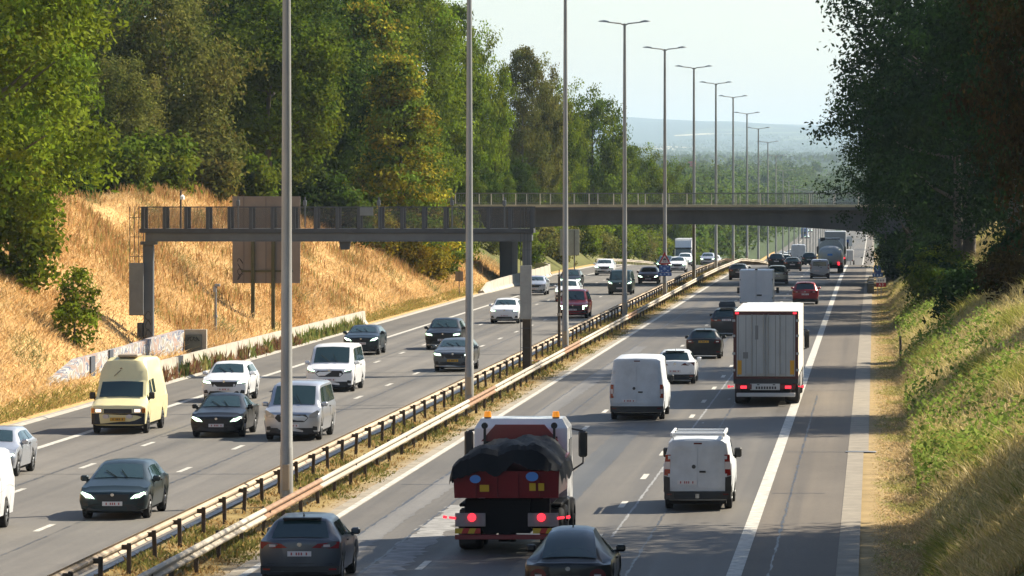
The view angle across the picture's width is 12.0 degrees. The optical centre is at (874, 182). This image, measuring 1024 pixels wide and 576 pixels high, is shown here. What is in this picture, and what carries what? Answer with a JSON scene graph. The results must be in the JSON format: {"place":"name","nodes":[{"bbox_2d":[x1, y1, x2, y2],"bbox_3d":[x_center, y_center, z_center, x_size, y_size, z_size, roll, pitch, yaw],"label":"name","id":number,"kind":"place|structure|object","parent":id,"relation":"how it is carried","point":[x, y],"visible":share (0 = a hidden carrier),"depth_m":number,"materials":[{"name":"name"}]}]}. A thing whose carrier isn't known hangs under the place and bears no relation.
{"place":"outdoors","nodes":[
{"label":"outdoors","id":0,"kind":"place"},
{"bbox_2d":[90,353,167,432],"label":"camper van","id":1,"kind":"object","parent":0,"point":[131,391],"visible":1,"depth_m":170.32,"materials":[{"name":"beige paint"}]},
{"bbox_2d":[191,392,258,435],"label":"saloon car","id":2,"kind":"object","parent":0,"point":[227,412],"visible":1,"depth_m":167.72,"materials":[{"name":"black paint"}]},
{"bbox_2d":[202,360,258,399],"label":"suv car","id":3,"kind":"object","parent":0,"point":[236,376],"visible":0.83,"depth_m":194.65,"materials":[{"name":"white paint"}]},
{"bbox_2d":[305,342,364,390],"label":"passenger van","id":4,"kind":"object","parent":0,"point":[339,364],"visible":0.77,"depth_m":204.07,"materials":[{"name":"white paint"}]},
{"bbox_2d":[343,324,386,354],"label":"hatchback car","id":5,"kind":"object","parent":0,"point":[370,338],"visible":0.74,"depth_m":247.44,"materials":[{"name":"blue paint"}]},
{"bbox_2d":[23,228,811,445],"bbox_3d":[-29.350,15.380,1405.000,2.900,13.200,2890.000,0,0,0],"label":"shoulder","id":6,"kind":"object","parent":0,"point":[52,429],"visible":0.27,"depth_m":236.86},
{"bbox_2d":[424,317,464,348],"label":"suv car","id":7,"kind":"object","parent":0,"point":[439,330],"visible":0.73,"depth_m":255.41,"materials":[{"name":"black paint"}]},
{"bbox_2d":[489,298,522,322],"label":"electric car","id":8,"kind":"object","parent":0,"point":[504,309],"visible":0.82,"depth_m":302.36,"materials":[{"name":"white paint"}]},
{"bbox_2d":[0,116,1023,575],"bbox_3d":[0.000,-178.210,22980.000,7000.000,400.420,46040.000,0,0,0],"label":"ground","id":9,"kind":"structure","parent":0,"point":[646,130],"depth_m":228.66,"materials":[{"name":"beige plant"}]},
{"bbox_2d":[0,193,71,296],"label":"broadleaf tree","id":10,"kind":"object","parent":9,"relation":"on","point":[28,246],"visible":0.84,"depth_m":215.03,"materials":[{"name":"green plant"}]},
{"bbox_2d":[0,0,103,142],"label":"broadleaf tree","id":11,"kind":"object","parent":9,"relation":"on","point":[12,115],"visible":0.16,"depth_m":268.46,"materials":[{"name":"green plant"}]},
{"bbox_2d":[2,1,111,144],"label":"broadleaf tree","id":12,"kind":"object","parent":9,"relation":"on","point":[85,81],"visible":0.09,"depth_m":299.88,"materials":[{"name":"green plant"}]},
{"bbox_2d":[0,0,129,230],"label":"broadleaf tree","id":13,"kind":"object","parent":9,"relation":"on","point":[19,184],"visible":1,"depth_m":211.59,"materials":[{"name":"green plant"}]},
{"bbox_2d":[45,264,103,352],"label":"young tree","id":14,"kind":"object","parent":9,"relation":"on","point":[69,311],"visible":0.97,"depth_m":208.69,"materials":[{"name":"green plant"}]},
{"bbox_2d":[56,50,172,172],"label":"willow tree","id":15,"kind":"object","parent":9,"relation":"on","point":[122,104],"visible":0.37,"depth_m":316.43,"materials":[{"name":"green plant"}]},
{"bbox_2d":[82,132,160,196],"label":"understorey bush","id":16,"kind":"object","parent":9,"relation":"on","point":[128,162],"visible":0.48,"depth_m":295.24,"materials":[{"name":"green plant"}]},
{"bbox_2d":[46,329,206,384],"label":"retaining wall","id":17,"kind":"structure","parent":9,"relation":"on","point":[196,339],"depth_m":218.34,"materials":[{"name":"grey concrete"}]},
{"bbox_2d":[105,126,203,196],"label":"understorey bush","id":18,"kind":"object","parent":9,"relation":"on","point":[162,151],"visible":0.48,"depth_m":311.23,"materials":[{"name":"green plant"}]},
{"bbox_2d":[67,0,268,188],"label":"willow tree","id":19,"kind":"object","parent":9,"relation":"on","point":[203,117],"visible":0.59,"depth_m":327.84,"materials":[{"name":"green plant"}]},
{"bbox_2d":[166,134,246,204],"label":"understorey bush","id":20,"kind":"object","parent":9,"relation":"on","point":[218,166],"visible":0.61,"depth_m":321.44,"materials":[{"name":"green plant"}]},
{"bbox_2d":[141,0,291,172],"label":"broadleaf tree","id":21,"kind":"object","parent":9,"relation":"on","point":[222,8],"visible":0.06,"depth_m":392.59,"materials":[{"name":"green plant"}]},
{"bbox_2d":[207,145,281,195],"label":"understorey bush","id":22,"kind":"object","parent":9,"relation":"on","point":[259,178],"visible":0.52,"depth_m":333.48,"materials":[{"name":"green plant"}]},
{"bbox_2d":[0,180,499,423],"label":"dry grass","id":23,"kind":"structure","parent":9,"relation":"on","point":[417,300],"depth_m":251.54,"materials":[{"name":"beige plant"}]},
{"bbox_2d":[162,315,365,381],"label":"roadside weeds","id":24,"kind":"object","parent":9,"relation":"on","point":[187,368],"visible":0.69,"depth_m":244.33,"materials":[{"name":"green plant"}]},
{"bbox_2d":[161,311,367,377],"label":"concrete barrier","id":25,"kind":"object","parent":9,"relation":"on","point":[173,361],"visible":0.28,"depth_m":241.41,"materials":[{"name":"beige concrete"}]},
{"bbox_2d":[232,196,299,329],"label":"traffic sign","id":26,"kind":"object","parent":9,"relation":"on","point":[253,263],"visible":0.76,"depth_m":266.95,"materials":[{"name":"metal"}]},
{"bbox_2d":[189,0,370,192],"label":"broadleaf tree","id":27,"kind":"object","parent":9,"relation":"on","point":[266,135],"visible":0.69,"depth_m":343.48,"materials":[{"name":"green plant"}]},
{"bbox_2d":[280,0,292,506],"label":"street lamp","id":28,"kind":"object","parent":9,"relation":"on","point":[286,468],"visible":0.92,"depth_m":131.69,"materials":[{"name":"metal"}]},
{"bbox_2d":[208,0,374,150],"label":"broadleaf tree","id":29,"kind":"object","parent":9,"relation":"on","point":[339,11],"visible":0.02,"depth_m":398.11,"materials":[{"name":"green plant"}]},
{"bbox_2d":[261,150,339,218],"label":"understorey bush","id":30,"kind":"object","parent":9,"relation":"on","point":[308,185],"visible":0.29,"depth_m":349.14,"materials":[{"name":"green plant"}]},
{"bbox_2d":[9,264,629,425],"bbox_3d":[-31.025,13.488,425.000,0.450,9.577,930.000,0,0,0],"label":"kerb","id":31,"kind":"structure","parent":9,"relation":"on","point":[50,415],"depth_m":240.65,"materials":[{"name":"concrete"}]},
{"bbox_2d":[250,10,392,187],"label":"broadleaf tree","id":32,"kind":"object","parent":9,"relation":"on","point":[348,153],"visible":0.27,"depth_m":370.50,"materials":[{"name":"green plant"}]},
{"bbox_2d":[129,197,534,369],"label":"sign gantry","id":33,"kind":"object","parent":9,"relation":"on","point":[141,288],"visible":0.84,"depth_m":223.15,"materials":[{"name":"metal"}]},
{"bbox_2d":[307,180,386,249],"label":"understorey bush","id":34,"kind":"object","parent":9,"relation":"on","point":[350,220],"visible":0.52,"depth_m":350.45,"materials":[{"name":"green plant"}]},
{"bbox_2d":[325,0,443,210],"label":"broadleaf tree","id":35,"kind":"object","parent":9,"relation":"on","point":[371,19],"visible":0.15,"depth_m":384.15,"materials":[{"name":"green plant"}]},
{"bbox_2d":[314,0,456,144],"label":"broadleaf tree","id":36,"kind":"object","parent":9,"relation":"on","point":[405,14],"visible":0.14,"depth_m":429.02,"materials":[{"name":"green plant"}]},
{"bbox_2d":[47,258,737,575],"bbox_3d":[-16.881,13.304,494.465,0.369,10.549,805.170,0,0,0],"label":"guard rail","id":37,"kind":"object","parent":9,"relation":"on","point":[104,555],"visible":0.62,"depth_m":144.98,"materials":[{"name":"metal"}]},
{"bbox_2d":[342,52,465,252],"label":"golden larch","id":38,"kind":"object","parent":9,"relation":"on","point":[397,107],"visible":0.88,"depth_m":366.86,"materials":[{"name":"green plant"}]},
{"bbox_2d":[380,242,434,276],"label":"understorey bush","id":39,"kind":"object","parent":9,"relation":"on","point":[415,251],"visible":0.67,"depth_m":365.17,"materials":[{"name":"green plant"}]},
{"bbox_2d":[94,266,728,575],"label":"median grass","id":40,"kind":"structure","parent":9,"relation":"on","point":[142,561],"depth_m":148.72,"materials":[{"name":"beige plant"}]},
{"bbox_2d":[0,228,833,575],"bbox_3d":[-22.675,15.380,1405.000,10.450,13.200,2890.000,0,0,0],"label":"carriageway","id":41,"kind":"structure","parent":9,"relation":"on","point":[50,496],"depth_m":160.76,"materials":[{"name":"grey asphalt"}]},
{"bbox_2d":[0,448,14,526],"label":"delivery van","id":42,"kind":"object","parent":41,"relation":"on","point":[7,484],"visible":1,"depth_m":123.55,"materials":[{"name":"white paint"}]},
{"bbox_2d":[0,425,36,475],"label":"hatchback car","id":43,"kind":"object","parent":41,"relation":"on","point":[19,443],"visible":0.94,"depth_m":145.88,"materials":[{"name":"silver paint"}]},
{"bbox_2d":[79,458,168,517],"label":"hatchback car","id":44,"kind":"object","parent":41,"relation":"on","point":[130,485],"visible":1,"depth_m":126.97,"materials":[{"name":"teal paint"}]},
{"bbox_2d":[262,379,335,438],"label":"passenger van","id":45,"kind":"object","parent":41,"relation":"on","point":[313,407],"visible":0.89,"depth_m":165.62,"materials":[{"name":"silver paint"}]},
{"bbox_2d":[0,291,817,575],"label":"sealed cracks","id":46,"kind":"object","parent":41,"relation":"on","point":[654,529],"visible":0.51,"depth_m":141.91,"materials":[{"name":"black asphalt"}]},
{"bbox_2d":[432,337,479,370],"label":"crossover car","id":47,"kind":"object","parent":41,"relation":"on","point":[449,352],"visible":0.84,"depth_m":225.49,"materials":[{"name":"grey paint"}]},
{"bbox_2d":[385,127,465,262],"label":"golden larch","id":48,"kind":"object","parent":9,"relation":"on","point":[458,255],"visible":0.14,"depth_m":377.49,"materials":[{"name":"green plant"}]},
{"bbox_2d":[410,246,453,285],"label":"understorey bush","id":49,"kind":"object","parent":9,"relation":"on","point":[439,263],"visible":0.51,"depth_m":371.68,"materials":[{"name":"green plant"}]},
{"bbox_2d":[378,0,487,160],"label":"broadleaf tree","id":50,"kind":"object","parent":9,"relation":"on","point":[477,79],"visible":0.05,"depth_m":469.46,"materials":[{"name":"green plant"}]},
{"bbox_2d":[390,0,483,195],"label":"broadleaf tree","id":51,"kind":"object","parent":9,"relation":"on","point":[446,94],"visible":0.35,"depth_m":450.74,"materials":[{"name":"green plant"}]},
{"bbox_2d":[137,258,767,575],"bbox_3d":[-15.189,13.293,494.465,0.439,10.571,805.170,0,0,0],"label":"guard rail","id":52,"kind":"object","parent":9,"relation":"on","point":[196,551],"visible":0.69,"depth_m":147.89,"materials":[{"name":"metal"}]},
{"bbox_2d":[422,1,501,202],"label":"broadleaf tree","id":53,"kind":"object","parent":9,"relation":"on","point":[477,108],"visible":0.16,"depth_m":475.53,"materials":[{"name":"green plant"}]},
{"bbox_2d":[465,0,473,399],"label":"street lamp","id":54,"kind":"object","parent":9,"relation":"on","point":[469,379],"visible":0.92,"depth_m":191.09,"materials":[{"name":"metal"}]},
{"bbox_2d":[451,20,520,181],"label":"broadleaf tree","id":55,"kind":"object","parent":9,"relation":"on","point":[494,163],"visible":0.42,"depth_m":497.20,"materials":[{"name":"green plant"}]},
{"bbox_2d":[224,265,749,575],"bbox_3d":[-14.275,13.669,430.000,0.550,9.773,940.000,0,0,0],"label":"median edge strip","id":56,"kind":"object","parent":9,"relation":"on","point":[249,564],"visible":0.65,"depth_m":161.41,"materials":[{"name":"concrete"}]},
{"bbox_2d":[478,262,551,292],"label":"concrete barrier","id":57,"kind":"object","parent":9,"relation":"on","point":[513,280],"visible":0.69,"depth_m":408.94,"materials":[{"name":"white concrete"}]},
{"bbox_2d":[498,155,545,202],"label":"broadleaf tree","id":58,"kind":"object","parent":9,"relation":"on","point":[519,172],"visible":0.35,"depth_m":525.71,"materials":[{"name":"green plant"}]},
{"bbox_2d":[492,44,561,200],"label":"larch tree","id":59,"kind":"object","parent":9,"relation":"on","point":[531,71],"visible":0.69,"depth_m":543.94,"materials":[{"name":"green plant"}]},
{"bbox_2d":[511,51,574,202],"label":"larch tree","id":60,"kind":"object","parent":9,"relation":"on","point":[557,140],"visible":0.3,"depth_m":555.26,"materials":[{"name":"green plant"}]},
{"bbox_2d":[249,230,865,575],"bbox_3d":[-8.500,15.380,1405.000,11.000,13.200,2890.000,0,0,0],"label":"carriageway","id":61,"kind":"structure","parent":9,"relation":"on","point":[694,539],"depth_m":148.94,"materials":[{"name":"grey asphalt"}]},
{"bbox_2d":[260,512,360,575],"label":"hatchback car","id":62,"kind":"object","parent":61,"relation":"on","point":[309,544],"visible":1,"depth_m":105.74,"materials":[{"name":"paint"}]},
{"bbox_2d":[359,505,463,575],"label":"rough road patch","id":63,"kind":"object","parent":61,"relation":"on","point":[409,549],"visible":0.86,"depth_m":117.25,"materials":[{"name":"grey asphalt"}]},
{"bbox_2d":[15,228,866,575],"bbox_3d":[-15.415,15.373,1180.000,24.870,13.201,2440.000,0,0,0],"label":"lane markings","id":64,"kind":"object","parent":61,"relation":"on","point":[743,546],"visible":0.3,"depth_m":154.78,"materials":[{"name":"paint"}]},
{"bbox_2d":[356,346,646,554],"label":"resurfaced band","id":65,"kind":"object","parent":61,"relation":"on","point":[379,530],"visible":0.59,"depth_m":136.03,"materials":[{"name":"asphalt"}]},
{"bbox_2d":[443,411,586,548],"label":"tipper truck","id":66,"kind":"object","parent":61,"relation":"on","point":[511,477],"visible":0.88,"depth_m":114.45,"materials":[{"name":"red metal"}]},
{"bbox_2d":[525,524,625,575],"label":"car","id":67,"kind":"object","parent":61,"relation":"on","point":[574,550],"visible":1,"depth_m":101.63,"materials":[{"name":"black paint"}]},
{"bbox_2d":[465,333,732,575],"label":"resurfaced band","id":68,"kind":"object","parent":61,"relation":"on","point":[502,558],"visible":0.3,"depth_m":147.35,"materials":[{"name":"asphalt"}]},
{"bbox_2d":[610,354,673,418],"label":"panel van","id":69,"kind":"object","parent":61,"relation":"on","point":[640,385],"visible":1,"depth_m":179.13,"materials":[{"name":"white metal"}]},
{"bbox_2d":[660,348,700,382],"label":"hatchback car","id":70,"kind":"object","parent":61,"relation":"on","point":[682,364],"visible":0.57,"depth_m":211.57,"materials":[{"name":"white paint"}]},
{"bbox_2d":[663,428,741,507],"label":"delivery van","id":71,"kind":"object","parent":61,"relation":"on","point":[699,468],"visible":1,"depth_m":129.73,"materials":[{"name":"white metal"}]},
{"bbox_2d":[685,328,725,357],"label":"hatchback car","id":72,"kind":"object","parent":61,"relation":"on","point":[704,341],"visible":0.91,"depth_m":241.71,"materials":[{"name":"black paint"}]},
{"bbox_2d":[710,301,736,332],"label":"suv car","id":73,"kind":"object","parent":61,"relation":"on","point":[721,320],"visible":0.48,"depth_m":278.01,"materials":[{"name":"grey paint"}]},
{"bbox_2d":[737,269,778,305],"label":"box truck","id":74,"kind":"object","parent":61,"relation":"on","point":[756,285],"visible":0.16,"depth_m":316.99,"materials":[{"name":"silver metal"}]},
{"bbox_2d":[728,302,808,402],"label":"articulated lorry","id":75,"kind":"object","parent":61,"relation":"on","point":[768,349],"visible":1,"depth_m":190.56,"materials":[{"name":"grey metal"}]},
{"bbox_2d":[737,314,765,375],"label":"rear door","id":76,"kind":"structure","parent":75,"relation":"in","point":[755,365],"depth_m":190.56,"materials":[{"name":"grey metal"}]},
{"bbox_2d":[766,314,794,375],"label":"rear door","id":77,"kind":"structure","parent":75,"relation":"in","point":[780,329],"depth_m":190.56,"materials":[{"name":"grey metal"}]},
{"bbox_2d":[817,238,845,272],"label":"tank truck","id":78,"kind":"object","parent":61,"relation":"on","point":[832,251],"visible":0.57,"depth_m":479.24,"materials":[{"name":"blue"}]},
{"bbox_2d":[537,78,592,202],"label":"broadleaf tree","id":79,"kind":"object","parent":9,"relation":"on","point":[576,146],"visible":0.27,"depth_m":594.99,"materials":[{"name":"green plant"}]},
{"bbox_2d":[562,0,568,347],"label":"street lamp","id":80,"kind":"object","parent":9,"relation":"on","point":[565,332],"visible":0.92,"depth_m":250.50,"materials":[{"name":"metal"}]},
{"bbox_2d":[558,77,634,225],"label":"broadleaf tree","id":81,"kind":"object","parent":9,"relation":"on","point":[610,160],"visible":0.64,"depth_m":638.23,"materials":[{"name":"green plant"}]},
{"bbox_2d":[594,134,650,229],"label":"broadleaf tree","id":82,"kind":"object","parent":9,"relation":"on","point":[632,154],"visible":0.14,"depth_m":688.90,"materials":[{"name":"green plant"}]},
{"bbox_2d":[598,20,650,316],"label":"street lamp","id":83,"kind":"object","parent":9,"relation":"on","point":[624,258],"visible":0.98,"depth_m":309.90,"materials":[{"name":"metal"}]},
{"bbox_2d":[628,142,676,232],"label":"broadleaf tree","id":84,"kind":"object","parent":9,"relation":"on","point":[655,177],"visible":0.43,"depth_m":739.12,"materials":[{"name":"green plant"}]},
{"bbox_2d":[643,46,686,294],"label":"street lamp","id":85,"kind":"object","parent":9,"relation":"on","point":[664,199],"visible":0.96,"depth_m":369.30,"materials":[{"name":"metal"}]},
{"bbox_2d":[648,156,700,242],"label":"broadleaf tree","id":86,"kind":"object","parent":9,"relation":"on","point":[672,235],"visible":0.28,"depth_m":838.95,"materials":[{"name":"green plant"}]},
{"bbox_2d":[415,193,1022,283],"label":"road bridge","id":87,"kind":"structure","parent":9,"relation":"on","point":[799,215],"depth_m":416.00,"materials":[{"name":"concrete"}]},
{"bbox_2d":[580,132,1023,262],"bbox_3d":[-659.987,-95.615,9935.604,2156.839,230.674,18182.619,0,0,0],"label":"wood","id":88,"kind":"object","parent":9,"relation":"on","point":[704,176],"visible":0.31,"depth_m":2557.92,"materials":[{"name":"green plant"}]},
{"bbox_2d":[836,452,863,575],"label":"gutter","id":89,"kind":"object","parent":9,"relation":"on","point":[848,552],"visible":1,"depth_m":126.23,"materials":[{"name":"concrete"}]},
{"bbox_2d":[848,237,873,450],"bbox_3d":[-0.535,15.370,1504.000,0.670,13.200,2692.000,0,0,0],"label":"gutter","id":90,"kind":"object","parent":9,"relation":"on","point":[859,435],"visible":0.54,"depth_m":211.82,"materials":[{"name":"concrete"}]},
{"bbox_2d":[802,57,1000,276],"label":"overhanging tree","id":91,"kind":"object","parent":9,"relation":"on","point":[871,199],"visible":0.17,"depth_m":373.54,"materials":[{"name":"green plant"}]},
{"bbox_2d":[800,0,1022,256],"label":"overhanging tree","id":92,"kind":"object","parent":9,"relation":"on","point":[892,168],"visible":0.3,"depth_m":316.67,"materials":[{"name":"green plant"}]},
{"bbox_2d":[815,0,1023,258],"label":"overhanging tree","id":93,"kind":"object","parent":9,"relation":"on","point":[857,64],"visible":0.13,"depth_m":327.73,"materials":[{"name":"green plant"}]},
{"bbox_2d":[899,260,960,310],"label":"understorey bush","id":94,"kind":"object","parent":9,"relation":"on","point":[919,282],"visible":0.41,"depth_m":287.53,"materials":[{"name":"green plant"}]},
{"bbox_2d":[844,0,1023,249],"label":"overhanging tree","id":95,"kind":"object","parent":9,"relation":"on","point":[889,117],"visible":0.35,"depth_m":294.57,"materials":[{"name":"green plant"}]},
{"bbox_2d":[906,244,970,295],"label":"understorey bush","id":96,"kind":"object","parent":9,"relation":"on","point":[951,257],"visible":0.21,"depth_m":314.84,"materials":[{"name":"green plant"}]},
{"bbox_2d":[885,221,1023,575],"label":"bank grass","id":97,"kind":"structure","parent":9,"relation":"on","point":[986,538],"depth_m":130.10,"materials":[{"name":"green plant"}]},
{"bbox_2d":[888,0,1023,233],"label":"overhanging tree","id":98,"kind":"object","parent":9,"relation":"on","point":[968,45],"visible":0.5,"depth_m":232.62,"materials":[{"name":"green plant"}]},
{"bbox_2d":[922,259,991,323],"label":"understorey bush","id":99,"kind":"object","parent":9,"relation":"on","point":[955,282],"visible":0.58,"depth_m":237.15,"materials":[{"name":"green plant"}]},
{"bbox_2d":[894,255,1023,495],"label":"nettles","id":100,"kind":"object","parent":9,"relation":"on","point":[993,419],"visible":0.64,"depth_m":162.29,"materials":[{"name":"green plant"}]},
{"bbox_2d":[939,0,1023,293],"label":"tree","id":101,"kind":"object","parent":9,"relation":"on","point":[1017,125],"visible":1,"depth_m":185.73,"materials":[{"name":"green plant"}]},
{"bbox_2d":[971,222,1023,295],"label":"understorey bush","id":102,"kind":"object","parent":9,"relation":"on","point":[1003,240],"visible":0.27,"depth_m":231.59,"materials":[{"name":"green plant"}]},
{"bbox_2d":[973,246,1023,304],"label":"understorey bush","id":103,"kind":"object","parent":9,"relation":"on","point":[992,269],"visible":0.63,"depth_m":221.40,"materials":[{"name":"green plant"}]},
{"bbox_2d":[145,0,913,124],"label":"sky","id":104,"kind":"structure","parent":0,"point":[767,52],"materials":[{"name":"white"}]},
{"bbox_2d":[557,289,591,317],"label":"car","id":105,"kind":"object","parent":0,"point":[579,302],"visible":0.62,"depth_m":315.10,"materials":[{"name":"red paint"}]},
{"bbox_2d":[741,234,871,575],"bbox_3d":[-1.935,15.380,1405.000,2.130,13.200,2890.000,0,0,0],"label":"shoulder","id":106,"kind":"object","parent":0,"point":[808,542],"visible":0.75,"depth_m":150.52},
{"bbox_2d":[867,280,939,575],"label":"verge grass","id":107,"kind":"structure","parent":0,"point":[907,550],"depth_m":146.37,"materials":[{"name":"beige plant"}]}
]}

